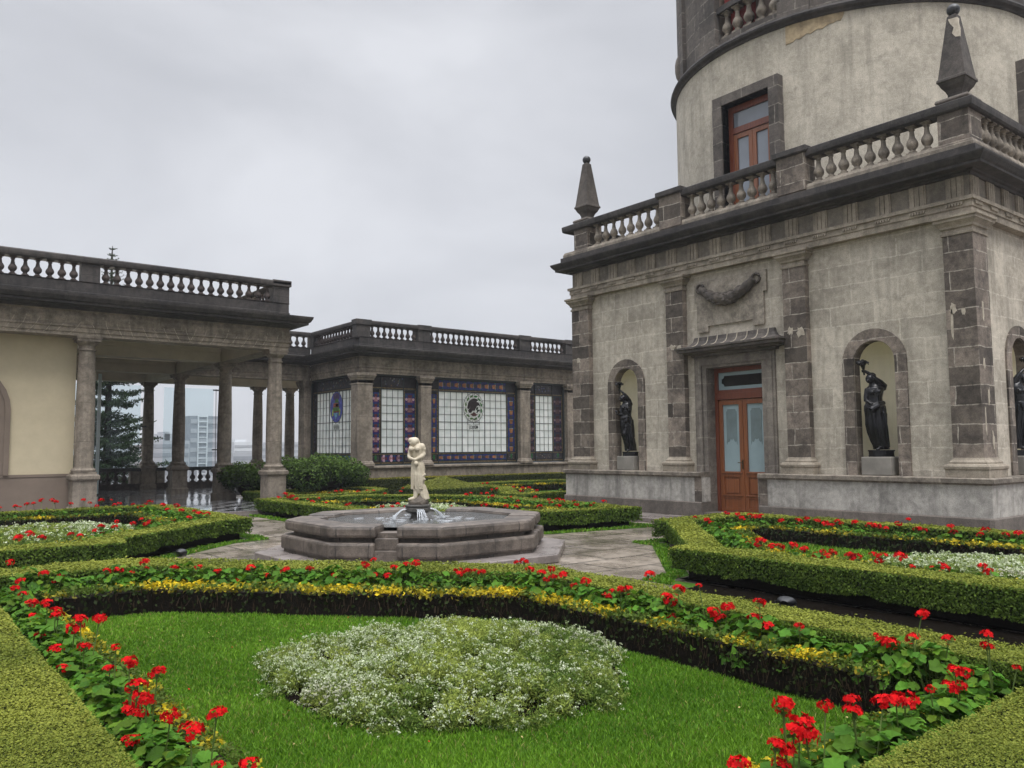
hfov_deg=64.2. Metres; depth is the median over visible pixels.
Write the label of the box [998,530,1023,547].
geranium
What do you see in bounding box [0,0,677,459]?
sky
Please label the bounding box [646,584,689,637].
geranium
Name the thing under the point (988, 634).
geranium
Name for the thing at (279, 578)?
leafy geranium
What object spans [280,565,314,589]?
geranium
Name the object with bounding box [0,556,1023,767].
box hedge
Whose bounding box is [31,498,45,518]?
geranium
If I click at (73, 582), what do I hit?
leafy geranium
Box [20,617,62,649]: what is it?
leafy geranium
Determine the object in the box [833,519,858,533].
geranium
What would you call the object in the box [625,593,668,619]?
leafy geranium
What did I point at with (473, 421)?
window
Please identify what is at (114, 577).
geranium
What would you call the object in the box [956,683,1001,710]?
leafy geranium
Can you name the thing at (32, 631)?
geranium
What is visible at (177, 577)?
geranium
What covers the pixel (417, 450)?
marble statue
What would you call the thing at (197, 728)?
geranium
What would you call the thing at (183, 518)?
leafy geranium
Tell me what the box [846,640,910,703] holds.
leafy geranium
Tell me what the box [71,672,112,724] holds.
leafy geranium
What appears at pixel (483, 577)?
leafy geranium
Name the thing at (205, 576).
leafy geranium
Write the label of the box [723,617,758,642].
leafy geranium
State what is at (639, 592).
geranium
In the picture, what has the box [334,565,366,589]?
leafy geranium
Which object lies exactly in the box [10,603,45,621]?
leafy geranium
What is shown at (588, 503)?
geranium
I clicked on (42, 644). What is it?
leafy geranium
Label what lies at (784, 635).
geranium
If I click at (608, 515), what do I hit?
box hedge
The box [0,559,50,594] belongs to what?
geranium
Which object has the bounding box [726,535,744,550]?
leafy geranium
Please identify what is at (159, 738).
geranium
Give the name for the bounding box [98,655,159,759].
geranium
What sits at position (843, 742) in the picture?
geranium
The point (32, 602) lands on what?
geranium
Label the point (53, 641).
leafy geranium
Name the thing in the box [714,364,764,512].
door
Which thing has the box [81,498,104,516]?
geranium
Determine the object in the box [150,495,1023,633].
path
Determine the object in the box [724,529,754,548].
geranium
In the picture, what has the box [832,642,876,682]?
leafy geranium
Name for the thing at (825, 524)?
geranium
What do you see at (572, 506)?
geranium
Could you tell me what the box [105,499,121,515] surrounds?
geranium
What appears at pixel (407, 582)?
leafy geranium
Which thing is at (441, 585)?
leafy geranium
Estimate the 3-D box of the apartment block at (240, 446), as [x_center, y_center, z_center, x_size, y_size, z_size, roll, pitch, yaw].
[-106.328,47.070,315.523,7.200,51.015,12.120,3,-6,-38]
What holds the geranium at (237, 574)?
on the bed soil at (802, 697)
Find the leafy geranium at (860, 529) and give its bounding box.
[853,526,871,535]
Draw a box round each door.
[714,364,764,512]
[728,93,770,204]
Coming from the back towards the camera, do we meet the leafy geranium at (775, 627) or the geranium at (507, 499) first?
the geranium at (507, 499)
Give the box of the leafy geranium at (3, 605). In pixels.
[0,594,21,614]
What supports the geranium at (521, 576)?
on the bed soil at (802, 697)
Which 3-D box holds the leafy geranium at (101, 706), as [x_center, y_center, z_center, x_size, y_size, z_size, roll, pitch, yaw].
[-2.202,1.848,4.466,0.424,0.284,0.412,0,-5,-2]
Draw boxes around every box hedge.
[0,504,253,568]
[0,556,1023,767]
[242,486,388,501]
[254,494,642,531]
[365,472,565,494]
[468,479,565,498]
[651,512,1023,631]
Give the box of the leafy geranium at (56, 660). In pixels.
[48,646,111,690]
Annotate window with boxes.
[310,375,350,462]
[372,374,417,464]
[431,377,517,463]
[530,383,564,461]
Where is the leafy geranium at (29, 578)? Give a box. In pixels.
[16,573,57,604]
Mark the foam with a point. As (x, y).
(416, 520)
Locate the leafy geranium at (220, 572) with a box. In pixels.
[204,569,236,585]
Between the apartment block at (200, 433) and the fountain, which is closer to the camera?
the fountain
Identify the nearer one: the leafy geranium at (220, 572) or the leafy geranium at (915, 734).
the leafy geranium at (915, 734)
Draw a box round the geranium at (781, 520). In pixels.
[777,518,788,529]
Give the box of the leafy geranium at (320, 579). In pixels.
[308,571,334,588]
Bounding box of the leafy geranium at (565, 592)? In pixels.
[557,582,590,598]
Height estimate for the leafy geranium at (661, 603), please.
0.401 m
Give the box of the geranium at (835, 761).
[788,698,847,767]
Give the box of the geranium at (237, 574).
[210,568,242,587]
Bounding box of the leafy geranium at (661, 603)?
[640,598,679,623]
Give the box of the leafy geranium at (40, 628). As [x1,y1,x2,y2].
[14,616,64,634]
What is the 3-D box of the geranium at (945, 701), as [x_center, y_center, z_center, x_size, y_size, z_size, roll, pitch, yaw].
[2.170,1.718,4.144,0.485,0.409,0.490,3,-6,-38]
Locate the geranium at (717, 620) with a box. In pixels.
[695,583,735,636]
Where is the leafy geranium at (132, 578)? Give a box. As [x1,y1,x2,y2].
[112,566,149,590]
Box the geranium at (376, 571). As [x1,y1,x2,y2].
[361,557,390,590]
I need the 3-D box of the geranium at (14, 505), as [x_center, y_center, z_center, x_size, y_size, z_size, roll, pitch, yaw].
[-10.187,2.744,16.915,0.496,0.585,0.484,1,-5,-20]
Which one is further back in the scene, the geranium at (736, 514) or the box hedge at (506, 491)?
the box hedge at (506, 491)
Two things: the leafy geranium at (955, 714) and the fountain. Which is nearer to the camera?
the leafy geranium at (955, 714)
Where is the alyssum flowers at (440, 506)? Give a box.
[375,502,466,509]
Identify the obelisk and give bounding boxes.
[572,156,601,252]
[934,3,981,148]
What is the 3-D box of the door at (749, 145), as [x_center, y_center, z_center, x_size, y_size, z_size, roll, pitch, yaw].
[5.603,-5.119,18.917,0.120,3.000,1.280,3,-6,-38]
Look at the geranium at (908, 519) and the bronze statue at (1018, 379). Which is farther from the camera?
the bronze statue at (1018, 379)
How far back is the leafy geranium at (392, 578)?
8.16 m
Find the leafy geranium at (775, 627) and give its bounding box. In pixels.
[756,624,802,652]
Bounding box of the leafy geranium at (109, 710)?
[87,695,160,752]
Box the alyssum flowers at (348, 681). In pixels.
[249,614,629,738]
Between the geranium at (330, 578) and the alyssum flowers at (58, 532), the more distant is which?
the alyssum flowers at (58, 532)
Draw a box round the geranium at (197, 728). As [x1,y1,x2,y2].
[177,705,227,767]
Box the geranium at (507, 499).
[501,496,514,505]
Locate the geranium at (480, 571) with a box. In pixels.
[453,568,486,590]
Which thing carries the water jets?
on the water
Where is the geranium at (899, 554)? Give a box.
[893,550,915,568]
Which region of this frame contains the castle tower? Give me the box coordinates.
[550,0,1023,531]
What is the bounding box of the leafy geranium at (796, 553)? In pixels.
[791,552,803,556]
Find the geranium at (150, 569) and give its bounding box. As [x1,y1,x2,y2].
[131,566,155,584]
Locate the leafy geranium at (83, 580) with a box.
[62,576,98,594]
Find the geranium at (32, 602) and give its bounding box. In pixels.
[14,598,45,631]
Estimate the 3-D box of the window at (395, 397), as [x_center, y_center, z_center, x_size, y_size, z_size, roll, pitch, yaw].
[-4.466,1.359,30.865,2.048,3.392,0.147,3,-6,-38]
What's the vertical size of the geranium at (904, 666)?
0.494 m
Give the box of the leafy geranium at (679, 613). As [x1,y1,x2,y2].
[675,612,699,630]
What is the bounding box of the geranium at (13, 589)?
[0,585,33,600]
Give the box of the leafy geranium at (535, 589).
[521,576,556,606]
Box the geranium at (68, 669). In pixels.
[54,613,110,700]
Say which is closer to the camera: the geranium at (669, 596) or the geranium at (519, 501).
the geranium at (669, 596)
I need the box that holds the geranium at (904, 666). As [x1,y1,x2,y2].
[891,632,970,696]
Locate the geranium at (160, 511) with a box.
[155,503,172,516]
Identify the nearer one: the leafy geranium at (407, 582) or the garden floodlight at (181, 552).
the leafy geranium at (407, 582)
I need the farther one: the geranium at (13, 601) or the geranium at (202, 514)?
the geranium at (202, 514)
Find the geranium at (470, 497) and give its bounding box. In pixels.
[464,492,473,501]
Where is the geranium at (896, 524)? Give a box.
[882,521,901,538]
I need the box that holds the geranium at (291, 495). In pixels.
[277,492,298,500]
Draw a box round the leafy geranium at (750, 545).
[737,541,759,551]
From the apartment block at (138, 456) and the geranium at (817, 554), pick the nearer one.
the geranium at (817, 554)
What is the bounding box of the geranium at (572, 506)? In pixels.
[568,499,582,508]
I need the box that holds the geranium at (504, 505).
[503,504,517,508]
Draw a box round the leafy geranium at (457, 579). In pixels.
[448,574,472,587]
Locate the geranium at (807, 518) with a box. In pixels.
[794,516,811,529]
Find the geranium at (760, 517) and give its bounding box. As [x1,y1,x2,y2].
[754,514,768,527]
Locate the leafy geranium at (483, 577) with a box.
[470,575,503,589]
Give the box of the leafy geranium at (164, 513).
[161,510,174,516]
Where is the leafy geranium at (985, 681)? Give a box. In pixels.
[939,664,1011,710]
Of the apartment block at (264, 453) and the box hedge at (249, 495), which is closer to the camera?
the box hedge at (249, 495)
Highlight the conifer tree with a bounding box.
[73,246,169,483]
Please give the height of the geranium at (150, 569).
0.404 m
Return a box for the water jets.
[385,508,445,520]
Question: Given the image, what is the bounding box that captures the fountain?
[254,504,564,566]
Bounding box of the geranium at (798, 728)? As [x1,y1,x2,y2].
[757,695,815,767]
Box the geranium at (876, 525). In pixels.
[865,522,881,536]
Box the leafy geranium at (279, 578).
[272,568,304,587]
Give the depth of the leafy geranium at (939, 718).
4.12 m
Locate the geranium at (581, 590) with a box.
[561,577,605,608]
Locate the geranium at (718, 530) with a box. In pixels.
[710,522,734,539]
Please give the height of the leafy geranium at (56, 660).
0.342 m
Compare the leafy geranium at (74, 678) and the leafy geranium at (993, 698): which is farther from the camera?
the leafy geranium at (74, 678)
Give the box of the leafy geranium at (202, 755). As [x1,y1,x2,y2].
[156,750,213,767]
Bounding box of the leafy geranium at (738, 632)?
[719,612,784,667]
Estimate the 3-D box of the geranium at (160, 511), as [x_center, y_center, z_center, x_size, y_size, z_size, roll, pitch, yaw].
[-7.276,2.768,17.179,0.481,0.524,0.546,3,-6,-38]
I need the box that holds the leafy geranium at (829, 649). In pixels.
[814,642,848,663]
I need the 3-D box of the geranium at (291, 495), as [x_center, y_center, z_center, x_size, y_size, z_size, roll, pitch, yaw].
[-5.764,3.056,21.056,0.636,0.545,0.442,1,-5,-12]
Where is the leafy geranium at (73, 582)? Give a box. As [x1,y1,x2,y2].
[53,577,83,595]
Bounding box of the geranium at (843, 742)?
[810,693,917,767]
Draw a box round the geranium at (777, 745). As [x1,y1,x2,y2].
[726,736,797,767]
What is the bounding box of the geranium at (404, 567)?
[385,558,422,591]
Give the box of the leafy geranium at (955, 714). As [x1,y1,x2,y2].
[909,690,988,730]
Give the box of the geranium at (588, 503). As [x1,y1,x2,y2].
[584,501,596,507]
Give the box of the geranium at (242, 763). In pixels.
[211,756,260,767]
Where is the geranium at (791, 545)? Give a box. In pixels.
[767,541,797,553]
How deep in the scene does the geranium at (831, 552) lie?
9.34 m
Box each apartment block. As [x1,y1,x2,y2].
[100,449,129,483]
[130,445,141,465]
[140,432,189,481]
[185,415,217,481]
[231,439,251,452]
[231,452,251,464]
[262,442,297,458]
[262,446,283,462]
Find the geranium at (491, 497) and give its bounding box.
[487,495,496,501]
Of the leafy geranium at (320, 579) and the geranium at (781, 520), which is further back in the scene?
the geranium at (781, 520)
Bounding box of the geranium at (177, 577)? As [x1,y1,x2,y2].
[170,561,205,587]
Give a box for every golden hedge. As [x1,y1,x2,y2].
[34,577,900,714]
[286,490,355,494]
[315,498,575,509]
[489,482,565,492]
[729,522,1023,582]
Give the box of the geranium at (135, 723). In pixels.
[105,665,187,767]
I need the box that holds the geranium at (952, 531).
[941,524,964,543]
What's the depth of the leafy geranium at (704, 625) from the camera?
6.13 m
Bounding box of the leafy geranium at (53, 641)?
[34,630,94,673]
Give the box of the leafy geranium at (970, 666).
[929,660,990,708]
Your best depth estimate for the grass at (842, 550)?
12.31 m
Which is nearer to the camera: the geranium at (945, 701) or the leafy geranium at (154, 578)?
the geranium at (945, 701)
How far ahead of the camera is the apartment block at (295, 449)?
440.97 m
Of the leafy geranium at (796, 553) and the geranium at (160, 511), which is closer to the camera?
the leafy geranium at (796, 553)
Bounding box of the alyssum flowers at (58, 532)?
[0,520,134,545]
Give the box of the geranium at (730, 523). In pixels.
[693,516,739,526]
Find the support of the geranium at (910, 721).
on the bed soil at (802, 697)
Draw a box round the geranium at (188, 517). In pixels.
[182,515,195,521]
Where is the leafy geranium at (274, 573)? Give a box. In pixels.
[257,565,283,588]
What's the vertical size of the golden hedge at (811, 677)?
0.338 m
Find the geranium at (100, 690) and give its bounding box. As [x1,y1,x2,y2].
[75,643,152,725]
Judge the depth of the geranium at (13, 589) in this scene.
7.61 m
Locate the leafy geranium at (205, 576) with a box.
[189,568,218,587]
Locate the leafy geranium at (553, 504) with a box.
[550,500,560,507]
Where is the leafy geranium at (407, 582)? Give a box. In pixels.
[401,575,428,592]
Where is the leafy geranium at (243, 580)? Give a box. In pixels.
[237,572,255,585]
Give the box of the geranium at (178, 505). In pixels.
[166,503,182,517]
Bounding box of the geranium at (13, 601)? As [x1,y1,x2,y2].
[2,577,40,616]
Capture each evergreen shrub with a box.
[216,459,289,496]
[261,452,370,491]
[343,476,368,486]
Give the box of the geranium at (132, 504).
[130,503,143,510]
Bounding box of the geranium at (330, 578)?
[317,564,355,589]
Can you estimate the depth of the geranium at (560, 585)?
7.60 m
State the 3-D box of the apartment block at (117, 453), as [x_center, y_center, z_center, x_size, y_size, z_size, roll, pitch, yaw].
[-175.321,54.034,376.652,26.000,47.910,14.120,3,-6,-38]
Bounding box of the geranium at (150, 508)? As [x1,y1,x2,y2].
[142,499,155,515]
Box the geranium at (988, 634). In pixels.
[959,629,1022,711]
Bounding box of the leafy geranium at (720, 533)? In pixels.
[708,525,728,540]
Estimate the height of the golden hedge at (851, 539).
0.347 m
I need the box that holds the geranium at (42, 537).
[37,534,46,539]
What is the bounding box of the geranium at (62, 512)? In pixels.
[49,498,72,515]
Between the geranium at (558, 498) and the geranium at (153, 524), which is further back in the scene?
the geranium at (558, 498)
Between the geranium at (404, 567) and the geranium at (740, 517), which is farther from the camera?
the geranium at (740, 517)
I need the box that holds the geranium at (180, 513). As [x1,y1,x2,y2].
[174,509,187,520]
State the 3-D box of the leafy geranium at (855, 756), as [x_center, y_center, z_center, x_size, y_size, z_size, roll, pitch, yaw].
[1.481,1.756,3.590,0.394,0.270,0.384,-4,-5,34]
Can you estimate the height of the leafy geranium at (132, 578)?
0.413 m
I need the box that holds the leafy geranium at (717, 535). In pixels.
[714,532,727,542]
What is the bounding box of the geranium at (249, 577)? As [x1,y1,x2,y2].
[240,564,276,588]
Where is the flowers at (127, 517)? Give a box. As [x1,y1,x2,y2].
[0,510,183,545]
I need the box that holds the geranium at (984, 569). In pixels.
[976,563,999,577]
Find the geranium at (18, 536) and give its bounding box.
[13,530,35,544]
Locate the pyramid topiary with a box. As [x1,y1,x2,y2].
[400,476,486,494]
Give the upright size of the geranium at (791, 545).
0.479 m
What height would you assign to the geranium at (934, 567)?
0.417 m
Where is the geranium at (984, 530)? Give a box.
[970,527,993,544]
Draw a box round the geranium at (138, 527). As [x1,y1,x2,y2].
[129,518,151,529]
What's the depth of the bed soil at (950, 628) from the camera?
7.87 m
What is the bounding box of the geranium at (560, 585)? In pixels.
[536,566,568,598]
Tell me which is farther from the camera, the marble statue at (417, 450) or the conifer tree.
the conifer tree
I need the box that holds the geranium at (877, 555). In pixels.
[849,551,888,563]
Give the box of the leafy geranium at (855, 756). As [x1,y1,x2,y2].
[815,748,876,767]
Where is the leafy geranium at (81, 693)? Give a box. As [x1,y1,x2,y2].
[68,676,127,723]
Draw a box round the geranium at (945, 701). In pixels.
[891,679,971,735]
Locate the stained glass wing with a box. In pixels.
[296,318,573,477]
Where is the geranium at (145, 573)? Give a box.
[134,558,162,585]
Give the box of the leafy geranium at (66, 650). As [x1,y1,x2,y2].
[43,648,87,676]
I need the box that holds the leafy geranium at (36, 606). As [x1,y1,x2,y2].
[1,602,62,624]
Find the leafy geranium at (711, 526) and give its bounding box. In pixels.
[704,521,719,531]
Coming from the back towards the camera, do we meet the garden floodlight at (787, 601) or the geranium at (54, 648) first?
the garden floodlight at (787, 601)
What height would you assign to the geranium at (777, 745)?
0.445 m
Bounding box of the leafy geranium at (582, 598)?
[572,593,591,605]
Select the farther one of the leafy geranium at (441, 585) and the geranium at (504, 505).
the geranium at (504, 505)
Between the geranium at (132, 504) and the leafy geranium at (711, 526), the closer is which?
the leafy geranium at (711, 526)
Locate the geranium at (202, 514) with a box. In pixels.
[195,511,210,519]
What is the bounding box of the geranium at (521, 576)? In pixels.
[503,560,536,588]
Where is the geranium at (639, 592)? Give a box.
[620,570,655,614]
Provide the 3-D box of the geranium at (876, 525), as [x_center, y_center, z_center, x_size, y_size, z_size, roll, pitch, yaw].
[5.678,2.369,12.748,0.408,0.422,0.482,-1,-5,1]
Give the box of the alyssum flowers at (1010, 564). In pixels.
[877,550,1023,581]
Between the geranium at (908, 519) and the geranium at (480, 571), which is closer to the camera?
the geranium at (480, 571)
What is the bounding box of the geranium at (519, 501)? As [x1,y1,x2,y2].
[512,497,525,504]
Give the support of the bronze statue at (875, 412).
on the castle tower
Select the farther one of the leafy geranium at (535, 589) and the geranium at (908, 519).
the geranium at (908, 519)
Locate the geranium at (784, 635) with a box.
[770,622,824,671]
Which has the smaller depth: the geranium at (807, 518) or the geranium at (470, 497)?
the geranium at (807, 518)
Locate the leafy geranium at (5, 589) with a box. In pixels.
[0,587,15,595]
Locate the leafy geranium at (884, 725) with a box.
[848,714,922,759]
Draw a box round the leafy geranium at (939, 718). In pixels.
[882,697,955,734]
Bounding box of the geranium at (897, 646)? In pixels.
[863,608,931,707]
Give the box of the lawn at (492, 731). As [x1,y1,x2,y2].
[91,615,864,767]
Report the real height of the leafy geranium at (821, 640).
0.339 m
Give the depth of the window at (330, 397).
31.88 m
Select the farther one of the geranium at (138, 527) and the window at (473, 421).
the window at (473, 421)
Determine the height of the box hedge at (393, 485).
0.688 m
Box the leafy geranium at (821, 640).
[796,634,842,661]
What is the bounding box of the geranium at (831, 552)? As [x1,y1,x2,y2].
[824,549,855,562]
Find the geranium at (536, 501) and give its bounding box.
[528,495,542,505]
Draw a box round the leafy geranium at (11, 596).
[0,595,24,614]
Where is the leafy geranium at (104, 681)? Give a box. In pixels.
[72,676,128,710]
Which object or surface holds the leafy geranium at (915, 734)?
on the bed soil at (802, 697)
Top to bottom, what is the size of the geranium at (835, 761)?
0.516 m
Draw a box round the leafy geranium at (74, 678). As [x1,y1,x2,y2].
[63,661,130,689]
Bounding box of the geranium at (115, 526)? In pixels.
[110,520,121,531]
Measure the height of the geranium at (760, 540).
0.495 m
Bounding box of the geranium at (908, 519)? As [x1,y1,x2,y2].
[905,517,932,540]
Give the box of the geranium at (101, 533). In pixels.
[88,524,112,538]
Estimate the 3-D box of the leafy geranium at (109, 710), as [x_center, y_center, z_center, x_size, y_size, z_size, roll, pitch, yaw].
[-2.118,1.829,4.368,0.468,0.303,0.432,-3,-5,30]
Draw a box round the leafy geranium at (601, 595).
[591,588,621,612]
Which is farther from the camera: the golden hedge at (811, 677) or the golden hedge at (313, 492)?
the golden hedge at (313, 492)
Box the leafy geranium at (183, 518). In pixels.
[180,513,193,520]
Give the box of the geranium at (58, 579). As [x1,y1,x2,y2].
[35,569,77,600]
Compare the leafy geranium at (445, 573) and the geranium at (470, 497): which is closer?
the leafy geranium at (445, 573)
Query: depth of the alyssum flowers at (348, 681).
5.31 m
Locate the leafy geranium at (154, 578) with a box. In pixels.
[146,573,169,587]
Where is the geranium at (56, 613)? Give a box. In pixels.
[23,606,85,668]
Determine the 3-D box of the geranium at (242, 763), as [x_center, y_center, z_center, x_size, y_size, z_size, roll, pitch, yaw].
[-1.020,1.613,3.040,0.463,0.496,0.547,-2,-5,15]
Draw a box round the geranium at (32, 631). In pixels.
[19,598,79,650]
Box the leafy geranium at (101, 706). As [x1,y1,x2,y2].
[83,698,134,726]
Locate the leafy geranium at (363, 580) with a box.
[356,569,381,589]
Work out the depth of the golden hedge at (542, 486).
30.92 m
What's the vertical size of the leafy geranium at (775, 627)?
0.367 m
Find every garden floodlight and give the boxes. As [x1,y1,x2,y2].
[174,549,186,555]
[775,596,796,607]
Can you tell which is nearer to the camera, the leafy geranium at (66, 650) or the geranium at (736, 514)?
the leafy geranium at (66, 650)
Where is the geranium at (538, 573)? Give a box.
[510,558,555,596]
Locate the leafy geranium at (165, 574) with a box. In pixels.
[154,562,194,587]
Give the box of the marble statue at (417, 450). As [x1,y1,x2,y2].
[407,437,429,504]
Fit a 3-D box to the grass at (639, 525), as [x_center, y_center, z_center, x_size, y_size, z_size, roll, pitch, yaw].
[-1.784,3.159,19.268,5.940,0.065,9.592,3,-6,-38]
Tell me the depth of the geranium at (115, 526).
12.96 m
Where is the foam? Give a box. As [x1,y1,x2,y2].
[378,514,451,523]
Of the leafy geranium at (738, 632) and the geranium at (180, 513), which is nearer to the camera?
the leafy geranium at (738, 632)
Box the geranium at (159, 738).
[120,707,200,767]
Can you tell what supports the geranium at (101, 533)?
on the bed soil at (192, 547)
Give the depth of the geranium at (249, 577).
8.37 m
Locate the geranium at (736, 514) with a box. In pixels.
[724,511,753,526]
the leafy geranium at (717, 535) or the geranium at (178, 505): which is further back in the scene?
the geranium at (178, 505)
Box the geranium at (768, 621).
[742,598,791,663]
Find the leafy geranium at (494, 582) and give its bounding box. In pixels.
[483,571,514,591]
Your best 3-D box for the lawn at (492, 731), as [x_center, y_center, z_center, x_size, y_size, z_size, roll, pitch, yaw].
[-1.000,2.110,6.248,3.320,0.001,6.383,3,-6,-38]
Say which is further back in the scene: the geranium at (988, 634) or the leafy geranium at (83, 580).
the leafy geranium at (83, 580)
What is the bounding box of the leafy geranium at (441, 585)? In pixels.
[425,578,444,589]
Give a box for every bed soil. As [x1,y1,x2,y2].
[46,649,945,765]
[135,537,244,559]
[266,639,629,732]
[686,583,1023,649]
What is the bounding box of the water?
[328,511,507,526]
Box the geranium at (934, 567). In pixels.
[923,561,955,571]
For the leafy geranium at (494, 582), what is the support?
on the bed soil at (802, 697)
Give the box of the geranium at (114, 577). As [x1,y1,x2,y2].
[96,564,137,591]
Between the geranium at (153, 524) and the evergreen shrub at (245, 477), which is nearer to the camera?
the geranium at (153, 524)
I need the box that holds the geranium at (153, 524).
[140,516,159,528]
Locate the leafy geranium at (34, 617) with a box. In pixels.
[17,615,64,639]
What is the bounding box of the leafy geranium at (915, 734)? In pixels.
[869,721,929,757]
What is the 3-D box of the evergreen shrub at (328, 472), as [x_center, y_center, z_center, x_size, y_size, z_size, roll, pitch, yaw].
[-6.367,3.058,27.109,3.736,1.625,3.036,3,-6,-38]
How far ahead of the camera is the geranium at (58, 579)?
8.15 m
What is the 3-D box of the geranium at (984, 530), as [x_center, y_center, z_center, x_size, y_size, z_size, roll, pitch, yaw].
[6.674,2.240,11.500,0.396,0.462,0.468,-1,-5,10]
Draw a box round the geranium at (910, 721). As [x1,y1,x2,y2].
[860,689,933,759]
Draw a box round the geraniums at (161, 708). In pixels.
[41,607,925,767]
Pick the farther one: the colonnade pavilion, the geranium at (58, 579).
the colonnade pavilion
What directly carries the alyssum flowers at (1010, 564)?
on the lawn
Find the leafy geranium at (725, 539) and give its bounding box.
[720,530,740,547]
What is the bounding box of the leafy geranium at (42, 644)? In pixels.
[29,634,60,659]
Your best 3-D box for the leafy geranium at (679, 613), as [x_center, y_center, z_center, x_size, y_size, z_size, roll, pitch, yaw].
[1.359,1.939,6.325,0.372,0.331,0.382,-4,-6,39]
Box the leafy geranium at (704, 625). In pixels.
[675,607,720,650]
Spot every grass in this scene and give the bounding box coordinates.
[147,532,268,559]
[249,513,653,533]
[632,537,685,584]
[771,541,929,561]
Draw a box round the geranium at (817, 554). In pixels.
[799,546,825,558]
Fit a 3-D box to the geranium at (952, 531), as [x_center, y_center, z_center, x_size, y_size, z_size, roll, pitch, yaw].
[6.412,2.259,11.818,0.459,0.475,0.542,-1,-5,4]
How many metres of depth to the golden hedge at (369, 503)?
20.88 m
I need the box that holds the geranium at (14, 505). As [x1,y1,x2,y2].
[12,502,29,519]
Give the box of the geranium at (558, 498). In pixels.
[553,497,564,507]
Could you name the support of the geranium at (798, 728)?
on the bed soil at (802, 697)
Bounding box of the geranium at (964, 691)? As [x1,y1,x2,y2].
[920,663,989,719]
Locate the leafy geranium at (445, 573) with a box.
[420,571,456,591]
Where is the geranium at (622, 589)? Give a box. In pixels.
[600,585,632,614]
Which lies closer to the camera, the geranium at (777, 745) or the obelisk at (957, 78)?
the geranium at (777, 745)
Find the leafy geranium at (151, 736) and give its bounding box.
[112,732,182,767]
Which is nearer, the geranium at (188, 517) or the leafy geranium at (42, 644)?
the leafy geranium at (42, 644)
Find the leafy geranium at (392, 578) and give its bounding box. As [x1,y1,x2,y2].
[376,574,403,590]
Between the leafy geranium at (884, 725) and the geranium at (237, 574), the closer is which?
the leafy geranium at (884, 725)
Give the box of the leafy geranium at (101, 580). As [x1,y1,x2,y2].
[84,573,117,592]
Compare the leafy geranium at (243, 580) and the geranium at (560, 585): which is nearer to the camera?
the geranium at (560, 585)
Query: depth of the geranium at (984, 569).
8.08 m
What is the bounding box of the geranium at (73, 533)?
[67,532,83,540]
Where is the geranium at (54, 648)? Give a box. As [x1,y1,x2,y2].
[43,622,94,685]
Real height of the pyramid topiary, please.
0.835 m
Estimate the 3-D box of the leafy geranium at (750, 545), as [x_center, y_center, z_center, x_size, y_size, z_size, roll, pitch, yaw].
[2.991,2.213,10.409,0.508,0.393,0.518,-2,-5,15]
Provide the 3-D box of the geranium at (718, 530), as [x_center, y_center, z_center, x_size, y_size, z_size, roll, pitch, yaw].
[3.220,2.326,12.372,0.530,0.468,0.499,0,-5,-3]
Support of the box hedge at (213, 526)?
on the bed soil at (192, 547)
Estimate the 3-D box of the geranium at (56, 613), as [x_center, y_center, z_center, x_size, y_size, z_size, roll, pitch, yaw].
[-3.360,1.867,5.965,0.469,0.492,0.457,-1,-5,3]
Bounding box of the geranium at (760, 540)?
[753,537,766,553]
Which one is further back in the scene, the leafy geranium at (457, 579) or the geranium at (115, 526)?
the geranium at (115, 526)
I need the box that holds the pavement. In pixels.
[631,512,681,522]
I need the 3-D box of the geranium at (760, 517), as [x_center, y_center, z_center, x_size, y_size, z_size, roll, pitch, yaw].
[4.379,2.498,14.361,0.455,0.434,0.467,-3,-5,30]
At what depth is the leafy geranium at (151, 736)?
3.89 m
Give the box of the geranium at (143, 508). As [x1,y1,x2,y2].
[136,503,149,512]
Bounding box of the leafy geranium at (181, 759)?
[151,743,232,767]
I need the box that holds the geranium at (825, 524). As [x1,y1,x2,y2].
[814,518,835,529]
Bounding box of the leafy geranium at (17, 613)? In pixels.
[4,609,49,630]
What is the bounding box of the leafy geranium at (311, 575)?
[298,569,326,589]
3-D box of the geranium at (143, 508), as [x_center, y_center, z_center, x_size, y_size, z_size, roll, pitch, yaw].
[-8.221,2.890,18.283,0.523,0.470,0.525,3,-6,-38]
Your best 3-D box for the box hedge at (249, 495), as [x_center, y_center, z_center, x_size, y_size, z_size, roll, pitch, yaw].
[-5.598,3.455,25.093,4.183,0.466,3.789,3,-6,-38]
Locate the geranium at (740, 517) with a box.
[739,513,757,524]
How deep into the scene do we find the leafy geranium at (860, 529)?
12.90 m
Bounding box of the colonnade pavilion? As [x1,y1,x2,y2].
[0,246,377,515]
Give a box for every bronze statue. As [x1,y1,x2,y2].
[615,382,638,455]
[856,359,894,456]
[1013,357,1023,455]

